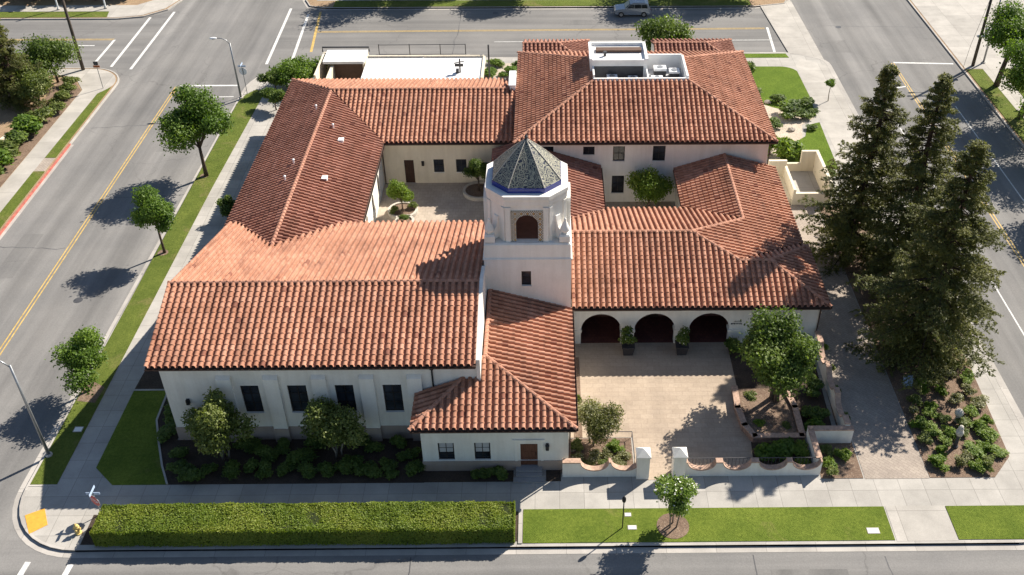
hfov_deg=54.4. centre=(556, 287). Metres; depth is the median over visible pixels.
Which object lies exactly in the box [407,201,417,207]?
shrub
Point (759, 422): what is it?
shrub
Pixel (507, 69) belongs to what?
shrub
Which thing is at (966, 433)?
shrub
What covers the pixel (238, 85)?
street lamp
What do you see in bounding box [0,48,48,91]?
garden tree
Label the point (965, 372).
shrub
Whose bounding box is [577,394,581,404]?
shrub
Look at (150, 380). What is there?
side bed
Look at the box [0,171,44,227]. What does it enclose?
verge
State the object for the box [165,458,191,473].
shrub
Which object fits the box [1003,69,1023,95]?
lawn
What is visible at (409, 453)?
shrub
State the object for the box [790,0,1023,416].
road
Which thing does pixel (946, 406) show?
redwood bed
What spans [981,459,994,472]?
shrub
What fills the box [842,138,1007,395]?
redwood tree
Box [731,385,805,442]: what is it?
brick planter
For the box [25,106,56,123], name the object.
shrub
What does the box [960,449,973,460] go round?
shrub
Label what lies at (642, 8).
parked car
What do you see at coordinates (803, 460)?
shrub
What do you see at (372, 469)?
shrub
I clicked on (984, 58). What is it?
street lamp
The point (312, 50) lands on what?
yellow line
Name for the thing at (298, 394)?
window
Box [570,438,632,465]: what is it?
patio bed
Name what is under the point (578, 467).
garden wall
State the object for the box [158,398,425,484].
shade bed
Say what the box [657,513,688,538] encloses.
mulch ring
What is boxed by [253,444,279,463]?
shrub
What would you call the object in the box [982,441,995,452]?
shrub
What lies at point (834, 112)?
sidewalk
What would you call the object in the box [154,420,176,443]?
shrub
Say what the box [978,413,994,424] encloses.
shrub
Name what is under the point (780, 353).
court tree
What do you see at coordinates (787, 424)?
shrub
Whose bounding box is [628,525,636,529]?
utility cover
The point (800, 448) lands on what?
shrub
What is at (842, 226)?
redwood tree
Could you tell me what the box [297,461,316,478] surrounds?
shrub
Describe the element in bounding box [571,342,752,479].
patio
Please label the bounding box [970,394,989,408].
shrub
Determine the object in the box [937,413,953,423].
shrub
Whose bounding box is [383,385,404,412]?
window
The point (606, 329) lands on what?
archway
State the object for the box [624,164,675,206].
courtyard tree
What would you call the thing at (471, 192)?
stone planter
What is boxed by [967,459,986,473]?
shrub
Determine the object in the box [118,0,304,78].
intersection road
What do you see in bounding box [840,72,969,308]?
redwood tree
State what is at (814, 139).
garden lawn
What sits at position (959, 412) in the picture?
garden ornament
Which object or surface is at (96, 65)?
road sign
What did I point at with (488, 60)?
steel post
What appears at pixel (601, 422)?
specimen tree
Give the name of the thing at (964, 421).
shrub
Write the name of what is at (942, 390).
shrub
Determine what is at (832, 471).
shrub
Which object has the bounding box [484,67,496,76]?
shrub
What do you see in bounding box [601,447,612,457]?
shrub
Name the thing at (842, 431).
garden wall
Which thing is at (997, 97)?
verge
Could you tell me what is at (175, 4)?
kerb
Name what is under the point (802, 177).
patio wall
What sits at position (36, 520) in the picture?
tactile paving
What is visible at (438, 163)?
window
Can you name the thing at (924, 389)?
shrub
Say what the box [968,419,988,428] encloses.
shrub
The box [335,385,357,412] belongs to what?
window
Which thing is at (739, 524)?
front lawn
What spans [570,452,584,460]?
shrub
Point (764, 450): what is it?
shrub
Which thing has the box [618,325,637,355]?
potted shrub
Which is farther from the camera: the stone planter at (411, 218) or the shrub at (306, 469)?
the stone planter at (411, 218)
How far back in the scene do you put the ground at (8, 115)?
104.04 m
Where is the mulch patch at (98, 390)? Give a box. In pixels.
[77,382,103,402]
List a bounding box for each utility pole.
[61,0,84,69]
[962,0,991,69]
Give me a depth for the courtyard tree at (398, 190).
87.64 m
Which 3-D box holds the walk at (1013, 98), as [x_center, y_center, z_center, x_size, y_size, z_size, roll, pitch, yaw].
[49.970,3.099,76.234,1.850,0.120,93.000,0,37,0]
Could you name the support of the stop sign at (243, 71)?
on the lot pavement
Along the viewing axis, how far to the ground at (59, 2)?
129.54 m
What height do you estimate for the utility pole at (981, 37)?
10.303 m
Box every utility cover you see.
[73,427,83,431]
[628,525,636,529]
[866,528,879,533]
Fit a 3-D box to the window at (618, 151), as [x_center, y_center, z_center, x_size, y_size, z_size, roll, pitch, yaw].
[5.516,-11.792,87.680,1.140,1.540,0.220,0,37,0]
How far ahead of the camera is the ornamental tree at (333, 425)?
62.77 m
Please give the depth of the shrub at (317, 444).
65.56 m
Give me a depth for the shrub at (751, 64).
109.92 m
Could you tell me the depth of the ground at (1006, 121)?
110.41 m
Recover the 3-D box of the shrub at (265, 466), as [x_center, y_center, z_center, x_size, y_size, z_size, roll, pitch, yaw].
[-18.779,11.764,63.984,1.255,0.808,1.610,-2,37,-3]
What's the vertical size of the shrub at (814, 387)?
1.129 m
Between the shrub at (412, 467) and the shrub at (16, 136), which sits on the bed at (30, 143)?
the shrub at (16, 136)
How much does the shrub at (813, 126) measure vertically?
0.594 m
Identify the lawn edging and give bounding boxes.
[29,484,57,486]
[518,509,522,543]
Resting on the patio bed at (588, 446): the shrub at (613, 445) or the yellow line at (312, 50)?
the shrub at (613, 445)
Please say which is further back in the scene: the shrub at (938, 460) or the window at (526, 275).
the window at (526, 275)
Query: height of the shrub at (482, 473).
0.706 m
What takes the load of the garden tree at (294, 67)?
on the lot pavement
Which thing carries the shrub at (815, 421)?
on the garden bed at (743, 373)
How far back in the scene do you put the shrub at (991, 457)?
64.83 m
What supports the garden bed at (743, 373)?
on the lot pavement
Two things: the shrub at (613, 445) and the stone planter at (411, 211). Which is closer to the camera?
the shrub at (613, 445)
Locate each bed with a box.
[0,80,80,186]
[80,511,517,544]
[135,371,163,388]
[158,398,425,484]
[424,470,513,481]
[484,63,516,75]
[546,470,560,480]
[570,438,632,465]
[574,357,581,437]
[728,347,830,430]
[751,442,810,464]
[818,390,862,478]
[819,207,1008,477]
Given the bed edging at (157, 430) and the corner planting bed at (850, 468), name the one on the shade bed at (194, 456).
the bed edging at (157, 430)
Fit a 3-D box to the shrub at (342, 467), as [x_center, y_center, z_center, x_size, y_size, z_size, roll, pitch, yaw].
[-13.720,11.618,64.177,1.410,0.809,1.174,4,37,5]
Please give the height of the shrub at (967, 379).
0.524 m
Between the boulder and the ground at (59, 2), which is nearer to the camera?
the boulder
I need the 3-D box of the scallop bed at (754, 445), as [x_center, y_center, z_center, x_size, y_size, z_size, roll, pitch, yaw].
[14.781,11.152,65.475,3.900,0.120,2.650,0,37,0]
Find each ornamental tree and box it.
[180,386,259,461]
[299,394,368,459]
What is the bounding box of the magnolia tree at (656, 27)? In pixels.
[631,12,694,51]
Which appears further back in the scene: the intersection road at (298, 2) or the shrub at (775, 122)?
the intersection road at (298, 2)
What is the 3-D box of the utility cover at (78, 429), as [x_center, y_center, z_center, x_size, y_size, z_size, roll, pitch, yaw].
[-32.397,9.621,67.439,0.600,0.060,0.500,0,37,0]
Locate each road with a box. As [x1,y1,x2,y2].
[0,0,294,550]
[0,5,786,73]
[0,526,1023,574]
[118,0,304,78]
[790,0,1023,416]
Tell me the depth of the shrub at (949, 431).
66.60 m
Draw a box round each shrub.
[0,138,21,157]
[0,147,13,166]
[0,163,5,174]
[3,129,28,145]
[7,114,42,133]
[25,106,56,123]
[48,90,72,102]
[49,101,66,111]
[59,82,77,92]
[60,76,81,83]
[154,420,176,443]
[163,404,174,422]
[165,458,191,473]
[168,445,189,458]
[175,463,204,481]
[199,462,218,475]
[221,459,241,479]
[232,437,261,453]
[243,457,258,472]
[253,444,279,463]
[254,460,273,479]
[274,437,290,454]
[275,461,298,476]
[284,446,318,464]
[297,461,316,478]
[303,435,326,449]
[316,461,335,477]
[333,460,352,474]
[342,454,366,476]
[357,435,372,445]
[360,459,383,478]
[364,441,384,452]
[379,456,399,480]
[389,206,398,214]
[389,434,406,448]
[395,447,421,461]
[398,214,409,219]
[404,458,425,476]
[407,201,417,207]
[470,467,494,478]
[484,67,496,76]
[486,58,504,66]
[492,465,508,480]
[498,65,516,76]
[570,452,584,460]
[571,437,583,451]
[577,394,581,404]
[582,458,595,465]
[589,449,601,463]
[597,458,607,464]
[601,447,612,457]
[605,438,625,452]
[611,455,626,464]
[616,450,631,460]
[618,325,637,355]
[675,326,689,354]
[723,336,741,353]
[743,390,756,401]
[747,60,756,73]
[752,418,766,426]
[753,442,777,461]
[769,92,787,101]
[769,117,782,127]
[770,436,794,461]
[772,136,804,158]
[778,101,797,119]
[781,421,791,429]
[788,96,814,109]
[790,148,808,161]
[793,439,810,456]
[794,108,813,118]
[794,456,810,463]
[801,405,830,419]
[803,417,825,430]
[804,374,824,397]
[805,124,818,129]
[807,108,818,113]
[820,444,833,455]
[822,455,837,467]
[826,466,838,475]
[833,448,852,461]
[906,394,924,406]
[907,414,932,429]
[909,405,918,413]
[914,377,931,394]
[915,430,933,446]
[921,405,939,418]
[923,401,938,409]
[924,421,942,436]
[927,453,949,472]
[934,384,947,397]
[934,445,947,456]
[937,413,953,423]
[937,434,952,446]
[940,425,959,439]
[941,363,956,375]
[944,356,959,369]
[947,392,963,403]
[954,454,966,466]
[955,416,971,427]
[959,374,973,384]
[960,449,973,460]
[961,368,974,381]
[961,383,977,395]
[962,404,979,417]
[963,427,969,437]
[963,440,986,459]
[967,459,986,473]
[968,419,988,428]
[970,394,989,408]
[973,427,999,442]
[975,439,987,450]
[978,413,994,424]
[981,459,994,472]
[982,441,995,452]
[982,454,995,462]
[992,444,1009,457]
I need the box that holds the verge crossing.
[34,158,54,170]
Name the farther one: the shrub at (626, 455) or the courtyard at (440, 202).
the courtyard at (440, 202)
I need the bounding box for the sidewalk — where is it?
[795,59,892,194]
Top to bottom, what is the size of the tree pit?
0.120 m
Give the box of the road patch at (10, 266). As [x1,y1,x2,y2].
[0,20,850,574]
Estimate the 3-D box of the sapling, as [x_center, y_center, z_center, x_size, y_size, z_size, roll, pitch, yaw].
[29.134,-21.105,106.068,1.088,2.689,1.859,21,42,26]
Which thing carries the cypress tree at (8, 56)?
on the ground at (8, 115)
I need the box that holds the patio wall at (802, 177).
[768,150,832,204]
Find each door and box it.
[404,160,415,182]
[520,444,537,464]
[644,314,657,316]
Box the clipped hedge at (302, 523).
[89,500,515,546]
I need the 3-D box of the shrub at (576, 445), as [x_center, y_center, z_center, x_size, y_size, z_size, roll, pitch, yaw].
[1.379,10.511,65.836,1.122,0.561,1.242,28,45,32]
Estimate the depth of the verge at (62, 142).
102.32 m
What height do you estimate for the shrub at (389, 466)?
0.574 m
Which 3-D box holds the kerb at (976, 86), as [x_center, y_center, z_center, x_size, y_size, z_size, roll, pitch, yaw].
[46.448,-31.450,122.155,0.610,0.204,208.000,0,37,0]
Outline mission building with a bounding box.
[144,38,832,482]
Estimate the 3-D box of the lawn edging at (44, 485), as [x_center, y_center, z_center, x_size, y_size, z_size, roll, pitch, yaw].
[-32.745,12.671,63.509,1.800,0.120,0.140,0,37,0]
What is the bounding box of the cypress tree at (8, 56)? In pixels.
[0,18,50,113]
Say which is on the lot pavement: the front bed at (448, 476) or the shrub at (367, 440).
the front bed at (448, 476)
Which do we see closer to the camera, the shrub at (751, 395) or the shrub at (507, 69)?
the shrub at (751, 395)
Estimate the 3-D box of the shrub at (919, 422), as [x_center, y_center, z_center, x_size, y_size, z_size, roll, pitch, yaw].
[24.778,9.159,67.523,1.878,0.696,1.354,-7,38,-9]
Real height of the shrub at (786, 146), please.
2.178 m
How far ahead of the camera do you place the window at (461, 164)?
92.27 m
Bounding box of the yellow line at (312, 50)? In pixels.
[0,12,1023,354]
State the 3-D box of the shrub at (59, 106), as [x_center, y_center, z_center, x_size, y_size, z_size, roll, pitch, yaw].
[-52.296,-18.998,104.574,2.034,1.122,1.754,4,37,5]
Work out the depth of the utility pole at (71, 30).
110.27 m
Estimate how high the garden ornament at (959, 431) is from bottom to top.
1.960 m
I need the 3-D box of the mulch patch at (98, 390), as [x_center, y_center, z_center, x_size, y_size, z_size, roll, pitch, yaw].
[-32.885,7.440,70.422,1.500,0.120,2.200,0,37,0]
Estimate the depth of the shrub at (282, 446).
65.58 m
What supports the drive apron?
on the lot pavement
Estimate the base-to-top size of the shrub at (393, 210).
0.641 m
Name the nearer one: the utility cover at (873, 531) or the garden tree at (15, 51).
the utility cover at (873, 531)
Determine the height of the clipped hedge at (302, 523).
1.616 m
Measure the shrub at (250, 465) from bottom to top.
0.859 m
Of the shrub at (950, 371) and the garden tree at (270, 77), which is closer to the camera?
the shrub at (950, 371)
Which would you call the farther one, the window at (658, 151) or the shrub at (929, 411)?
the window at (658, 151)
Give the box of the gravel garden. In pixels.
[764,105,814,156]
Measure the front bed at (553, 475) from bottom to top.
0.120 m
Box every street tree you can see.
[44,324,108,396]
[127,184,178,252]
[153,82,234,176]
[979,0,1023,86]
[996,34,1023,118]
[1013,94,1023,123]
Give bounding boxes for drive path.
[789,204,928,478]
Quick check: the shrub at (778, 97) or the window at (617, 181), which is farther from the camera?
the shrub at (778, 97)
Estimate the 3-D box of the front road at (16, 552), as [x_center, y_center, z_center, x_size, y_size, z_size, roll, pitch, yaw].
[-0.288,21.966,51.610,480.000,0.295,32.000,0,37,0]
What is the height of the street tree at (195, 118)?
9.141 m
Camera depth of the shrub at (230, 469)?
63.73 m
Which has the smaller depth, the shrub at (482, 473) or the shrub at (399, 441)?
the shrub at (482, 473)
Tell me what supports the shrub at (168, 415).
on the shade bed at (194, 456)
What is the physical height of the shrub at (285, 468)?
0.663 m
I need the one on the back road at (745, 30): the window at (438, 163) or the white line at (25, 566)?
the white line at (25, 566)
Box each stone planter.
[388,201,417,219]
[395,214,413,221]
[463,181,484,200]
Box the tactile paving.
[25,508,47,533]
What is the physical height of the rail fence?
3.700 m
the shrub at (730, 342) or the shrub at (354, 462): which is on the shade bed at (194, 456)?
the shrub at (354, 462)
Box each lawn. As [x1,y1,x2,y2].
[0,11,108,17]
[30,90,261,484]
[96,391,166,484]
[523,506,894,542]
[744,53,788,57]
[752,66,816,115]
[780,122,836,167]
[945,505,1023,539]
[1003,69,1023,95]
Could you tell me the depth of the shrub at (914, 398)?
69.10 m
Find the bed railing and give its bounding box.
[614,431,634,462]
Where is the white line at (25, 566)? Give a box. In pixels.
[17,8,1023,574]
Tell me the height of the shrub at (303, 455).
0.879 m
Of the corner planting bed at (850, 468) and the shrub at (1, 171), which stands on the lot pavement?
the corner planting bed at (850, 468)
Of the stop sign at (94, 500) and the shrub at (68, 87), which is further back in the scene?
the shrub at (68, 87)
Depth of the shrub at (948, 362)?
72.28 m
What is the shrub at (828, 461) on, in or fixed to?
on the corner planting bed at (850, 468)
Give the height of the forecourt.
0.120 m
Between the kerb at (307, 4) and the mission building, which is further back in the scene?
the kerb at (307, 4)
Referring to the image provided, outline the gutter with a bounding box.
[0,145,72,239]
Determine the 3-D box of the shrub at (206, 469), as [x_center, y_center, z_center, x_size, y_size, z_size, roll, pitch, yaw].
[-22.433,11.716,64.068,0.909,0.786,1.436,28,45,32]
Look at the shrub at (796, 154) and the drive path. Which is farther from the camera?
the shrub at (796, 154)
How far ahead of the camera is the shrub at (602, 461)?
64.71 m
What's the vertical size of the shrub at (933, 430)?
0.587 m
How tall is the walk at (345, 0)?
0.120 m
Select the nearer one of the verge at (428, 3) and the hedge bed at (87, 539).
the hedge bed at (87, 539)
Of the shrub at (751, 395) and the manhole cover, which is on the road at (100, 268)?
the manhole cover
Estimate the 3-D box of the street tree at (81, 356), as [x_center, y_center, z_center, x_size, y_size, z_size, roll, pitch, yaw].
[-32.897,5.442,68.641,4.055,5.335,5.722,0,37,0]
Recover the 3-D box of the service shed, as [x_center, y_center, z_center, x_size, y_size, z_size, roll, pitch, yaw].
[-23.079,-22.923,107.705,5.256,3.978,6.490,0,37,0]
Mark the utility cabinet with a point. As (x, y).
(910, 379)
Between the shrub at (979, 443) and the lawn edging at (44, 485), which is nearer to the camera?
the lawn edging at (44, 485)
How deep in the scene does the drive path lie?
70.63 m
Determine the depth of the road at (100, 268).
89.72 m
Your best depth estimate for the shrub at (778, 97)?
106.08 m
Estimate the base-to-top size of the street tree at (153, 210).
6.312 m
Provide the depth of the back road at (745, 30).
122.52 m
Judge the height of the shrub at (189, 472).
0.857 m
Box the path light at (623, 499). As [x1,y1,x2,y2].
[622,496,625,527]
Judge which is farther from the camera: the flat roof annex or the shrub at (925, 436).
the flat roof annex
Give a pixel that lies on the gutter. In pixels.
(34, 193)
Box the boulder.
[788,127,795,131]
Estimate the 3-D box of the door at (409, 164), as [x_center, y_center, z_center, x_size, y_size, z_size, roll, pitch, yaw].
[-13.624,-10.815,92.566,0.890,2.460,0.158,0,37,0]
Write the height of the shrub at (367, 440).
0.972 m
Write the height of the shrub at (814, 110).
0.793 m
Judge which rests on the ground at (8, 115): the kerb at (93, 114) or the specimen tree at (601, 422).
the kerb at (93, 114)
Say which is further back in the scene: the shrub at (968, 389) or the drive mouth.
the drive mouth
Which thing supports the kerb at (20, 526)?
on the lot pavement
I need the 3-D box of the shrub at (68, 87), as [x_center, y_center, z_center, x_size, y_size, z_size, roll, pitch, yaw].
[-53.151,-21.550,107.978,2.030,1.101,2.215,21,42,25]
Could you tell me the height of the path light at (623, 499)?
2.850 m
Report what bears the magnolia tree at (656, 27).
on the lot pavement
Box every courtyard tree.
[386,179,414,210]
[461,158,488,190]
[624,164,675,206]
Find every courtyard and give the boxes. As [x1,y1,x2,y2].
[376,183,483,222]
[605,201,671,208]
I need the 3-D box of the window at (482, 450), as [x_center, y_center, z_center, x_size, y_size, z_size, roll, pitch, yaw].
[-4.709,10.447,63.610,1.120,1.590,0.220,0,37,0]
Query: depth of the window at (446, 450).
63.66 m
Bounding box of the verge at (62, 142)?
[45,87,110,157]
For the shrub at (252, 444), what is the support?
on the shade bed at (194, 456)
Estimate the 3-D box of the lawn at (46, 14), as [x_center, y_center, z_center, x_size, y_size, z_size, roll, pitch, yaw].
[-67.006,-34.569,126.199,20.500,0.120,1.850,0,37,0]
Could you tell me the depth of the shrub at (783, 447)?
65.04 m
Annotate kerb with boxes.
[0,143,70,234]
[1,0,181,19]
[12,52,1023,557]
[60,67,118,143]
[303,0,789,9]
[907,0,1023,147]
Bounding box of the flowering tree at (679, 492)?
[653,473,699,527]
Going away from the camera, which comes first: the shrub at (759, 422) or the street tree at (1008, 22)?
the shrub at (759, 422)
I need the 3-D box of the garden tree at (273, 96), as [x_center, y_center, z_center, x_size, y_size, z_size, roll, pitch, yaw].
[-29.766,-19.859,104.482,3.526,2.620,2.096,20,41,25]
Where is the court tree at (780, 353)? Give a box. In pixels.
[731,304,822,403]
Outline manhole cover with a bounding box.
[73,297,82,302]
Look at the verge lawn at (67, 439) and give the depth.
79.57 m
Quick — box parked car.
[613,0,650,16]
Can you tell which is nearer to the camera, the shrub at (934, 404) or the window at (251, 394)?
the window at (251, 394)
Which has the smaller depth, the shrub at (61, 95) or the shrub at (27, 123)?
the shrub at (27, 123)
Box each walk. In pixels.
[0,0,177,16]
[0,69,115,211]
[317,0,374,0]
[983,69,1023,110]
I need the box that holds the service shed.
[314,46,369,79]
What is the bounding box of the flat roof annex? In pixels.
[361,54,485,79]
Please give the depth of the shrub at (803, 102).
104.89 m
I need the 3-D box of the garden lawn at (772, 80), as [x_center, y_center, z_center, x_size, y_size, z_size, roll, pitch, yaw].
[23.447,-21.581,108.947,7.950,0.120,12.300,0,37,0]
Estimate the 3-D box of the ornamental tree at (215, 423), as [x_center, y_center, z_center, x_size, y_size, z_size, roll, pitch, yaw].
[-21.750,8.684,63.809,4.370,5.986,4.851,-27,44,-31]
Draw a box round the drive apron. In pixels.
[885,505,958,540]
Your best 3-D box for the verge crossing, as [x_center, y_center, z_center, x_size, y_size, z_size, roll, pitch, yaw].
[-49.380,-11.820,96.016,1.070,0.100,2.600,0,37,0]
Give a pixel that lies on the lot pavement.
(66, 503)
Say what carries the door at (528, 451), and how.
in the mission building
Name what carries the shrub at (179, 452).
on the shade bed at (194, 456)
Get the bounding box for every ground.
[0,0,179,17]
[0,68,116,230]
[306,0,784,8]
[910,0,1023,143]
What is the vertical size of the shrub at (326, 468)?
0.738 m
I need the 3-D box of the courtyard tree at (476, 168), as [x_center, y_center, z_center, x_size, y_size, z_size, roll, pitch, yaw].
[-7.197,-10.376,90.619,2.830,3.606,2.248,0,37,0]
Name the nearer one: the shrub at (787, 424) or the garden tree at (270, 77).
the shrub at (787, 424)
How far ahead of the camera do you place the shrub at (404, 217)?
87.32 m
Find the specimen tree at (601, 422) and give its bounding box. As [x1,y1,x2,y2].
[578,395,625,447]
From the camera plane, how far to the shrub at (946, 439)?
66.22 m
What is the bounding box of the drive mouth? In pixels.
[760,1,824,60]
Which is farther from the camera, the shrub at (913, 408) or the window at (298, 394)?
the shrub at (913, 408)
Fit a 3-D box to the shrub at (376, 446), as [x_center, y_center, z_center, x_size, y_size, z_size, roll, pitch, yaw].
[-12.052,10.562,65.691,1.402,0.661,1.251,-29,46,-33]
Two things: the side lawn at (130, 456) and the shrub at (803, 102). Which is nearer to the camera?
the side lawn at (130, 456)
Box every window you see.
[240,386,264,413]
[287,385,308,413]
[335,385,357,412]
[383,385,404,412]
[433,159,444,172]
[438,443,455,460]
[456,159,466,172]
[474,443,491,460]
[521,271,531,286]
[583,147,594,155]
[611,176,623,193]
[612,146,624,161]
[652,146,665,161]
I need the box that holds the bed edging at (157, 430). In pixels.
[134,389,167,484]
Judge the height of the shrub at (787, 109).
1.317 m
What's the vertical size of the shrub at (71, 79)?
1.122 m
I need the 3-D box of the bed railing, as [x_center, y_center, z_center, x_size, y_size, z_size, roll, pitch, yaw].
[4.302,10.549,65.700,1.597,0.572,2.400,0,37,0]
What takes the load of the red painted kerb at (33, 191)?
on the road at (100, 268)
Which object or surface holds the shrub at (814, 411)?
on the garden bed at (743, 373)
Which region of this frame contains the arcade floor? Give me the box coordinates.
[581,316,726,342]
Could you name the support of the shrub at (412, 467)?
on the shade bed at (194, 456)
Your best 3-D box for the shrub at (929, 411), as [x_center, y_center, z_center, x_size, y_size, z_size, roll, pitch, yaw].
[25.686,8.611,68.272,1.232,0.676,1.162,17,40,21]
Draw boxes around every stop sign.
[85,485,99,510]
[238,63,247,93]
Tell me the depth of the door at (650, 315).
77.12 m
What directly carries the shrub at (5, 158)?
on the bed at (30, 143)
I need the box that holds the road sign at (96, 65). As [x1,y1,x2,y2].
[93,62,102,86]
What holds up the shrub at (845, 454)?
on the corner planting bed at (850, 468)
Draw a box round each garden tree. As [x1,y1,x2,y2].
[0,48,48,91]
[4,63,54,103]
[17,33,83,82]
[215,194,235,217]
[255,68,286,89]
[260,87,285,109]
[269,54,329,90]
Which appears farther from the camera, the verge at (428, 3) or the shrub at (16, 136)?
the verge at (428, 3)
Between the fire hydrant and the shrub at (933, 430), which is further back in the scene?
the shrub at (933, 430)
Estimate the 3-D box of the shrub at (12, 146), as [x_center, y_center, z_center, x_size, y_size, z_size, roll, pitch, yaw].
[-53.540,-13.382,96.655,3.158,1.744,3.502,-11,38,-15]
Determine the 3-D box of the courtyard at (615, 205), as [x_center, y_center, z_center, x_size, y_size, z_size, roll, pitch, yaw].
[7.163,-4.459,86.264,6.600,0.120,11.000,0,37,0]
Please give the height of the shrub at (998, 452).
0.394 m
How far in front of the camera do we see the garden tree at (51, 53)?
107.63 m
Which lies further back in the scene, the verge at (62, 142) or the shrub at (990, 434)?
the verge at (62, 142)
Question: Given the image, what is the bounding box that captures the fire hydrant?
[73,524,81,535]
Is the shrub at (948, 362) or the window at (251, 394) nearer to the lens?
the window at (251, 394)
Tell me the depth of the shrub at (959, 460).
64.45 m
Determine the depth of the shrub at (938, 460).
64.47 m
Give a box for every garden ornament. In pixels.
[952,425,963,448]
[954,408,963,422]
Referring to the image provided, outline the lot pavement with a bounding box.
[22,53,1023,551]
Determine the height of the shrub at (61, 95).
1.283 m
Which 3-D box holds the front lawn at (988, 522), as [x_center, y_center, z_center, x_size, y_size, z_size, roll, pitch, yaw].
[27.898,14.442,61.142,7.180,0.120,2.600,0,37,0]
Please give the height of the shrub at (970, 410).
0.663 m
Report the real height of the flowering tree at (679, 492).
4.502 m
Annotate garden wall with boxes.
[562,447,650,478]
[671,331,853,477]
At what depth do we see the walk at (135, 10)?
127.82 m
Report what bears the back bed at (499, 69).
on the lot pavement
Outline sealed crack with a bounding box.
[2,12,1018,574]
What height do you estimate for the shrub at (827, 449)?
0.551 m
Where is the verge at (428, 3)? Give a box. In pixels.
[333,0,750,6]
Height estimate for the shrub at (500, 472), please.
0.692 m
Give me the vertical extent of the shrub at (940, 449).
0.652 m
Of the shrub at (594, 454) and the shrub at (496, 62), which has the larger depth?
the shrub at (496, 62)
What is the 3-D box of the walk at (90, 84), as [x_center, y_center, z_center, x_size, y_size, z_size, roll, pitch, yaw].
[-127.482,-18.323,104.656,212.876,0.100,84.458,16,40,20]
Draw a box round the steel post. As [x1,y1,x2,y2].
[487,44,489,77]
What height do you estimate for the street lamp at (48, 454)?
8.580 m
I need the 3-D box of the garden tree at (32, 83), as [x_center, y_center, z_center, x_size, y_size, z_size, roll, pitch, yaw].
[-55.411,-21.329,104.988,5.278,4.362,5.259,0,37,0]
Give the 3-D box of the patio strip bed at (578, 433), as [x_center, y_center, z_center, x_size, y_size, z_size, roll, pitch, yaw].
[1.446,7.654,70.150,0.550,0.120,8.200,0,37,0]
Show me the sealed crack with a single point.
(452, 52)
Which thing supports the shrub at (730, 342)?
on the garden bed at (743, 373)
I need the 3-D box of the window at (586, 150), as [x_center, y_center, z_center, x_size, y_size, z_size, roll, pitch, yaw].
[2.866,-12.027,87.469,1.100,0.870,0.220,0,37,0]
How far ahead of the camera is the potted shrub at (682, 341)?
72.83 m
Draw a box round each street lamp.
[0,361,52,457]
[209,37,242,98]
[981,0,1000,63]
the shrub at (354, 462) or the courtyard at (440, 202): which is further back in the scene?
the courtyard at (440, 202)
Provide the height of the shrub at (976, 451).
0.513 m
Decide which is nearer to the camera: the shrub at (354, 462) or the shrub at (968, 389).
the shrub at (354, 462)
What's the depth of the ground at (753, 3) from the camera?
128.48 m
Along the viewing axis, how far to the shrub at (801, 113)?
103.00 m
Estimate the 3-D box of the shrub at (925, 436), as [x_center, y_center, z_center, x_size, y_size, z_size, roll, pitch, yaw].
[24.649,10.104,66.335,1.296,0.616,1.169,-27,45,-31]
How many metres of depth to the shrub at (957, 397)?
69.30 m
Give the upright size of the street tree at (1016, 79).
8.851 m
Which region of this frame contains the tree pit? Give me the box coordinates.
[157,250,167,255]
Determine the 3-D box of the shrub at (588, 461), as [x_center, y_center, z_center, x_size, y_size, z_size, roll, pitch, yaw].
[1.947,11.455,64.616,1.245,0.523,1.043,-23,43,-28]
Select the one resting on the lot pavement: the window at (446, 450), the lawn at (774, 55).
the lawn at (774, 55)
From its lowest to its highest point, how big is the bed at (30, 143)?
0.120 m
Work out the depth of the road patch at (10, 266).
84.33 m
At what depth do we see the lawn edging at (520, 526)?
60.77 m
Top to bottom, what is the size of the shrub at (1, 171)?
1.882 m
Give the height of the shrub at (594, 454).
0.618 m
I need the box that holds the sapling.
[824,78,835,100]
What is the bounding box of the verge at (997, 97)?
[967,69,1023,140]
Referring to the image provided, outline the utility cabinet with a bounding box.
[902,376,912,385]
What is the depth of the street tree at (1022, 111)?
93.42 m
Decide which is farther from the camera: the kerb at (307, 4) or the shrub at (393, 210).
the kerb at (307, 4)
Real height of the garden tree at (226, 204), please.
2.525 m
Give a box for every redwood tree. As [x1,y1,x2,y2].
[794,61,912,278]
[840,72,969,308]
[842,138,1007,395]
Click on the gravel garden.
(796, 123)
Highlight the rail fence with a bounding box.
[378,44,465,54]

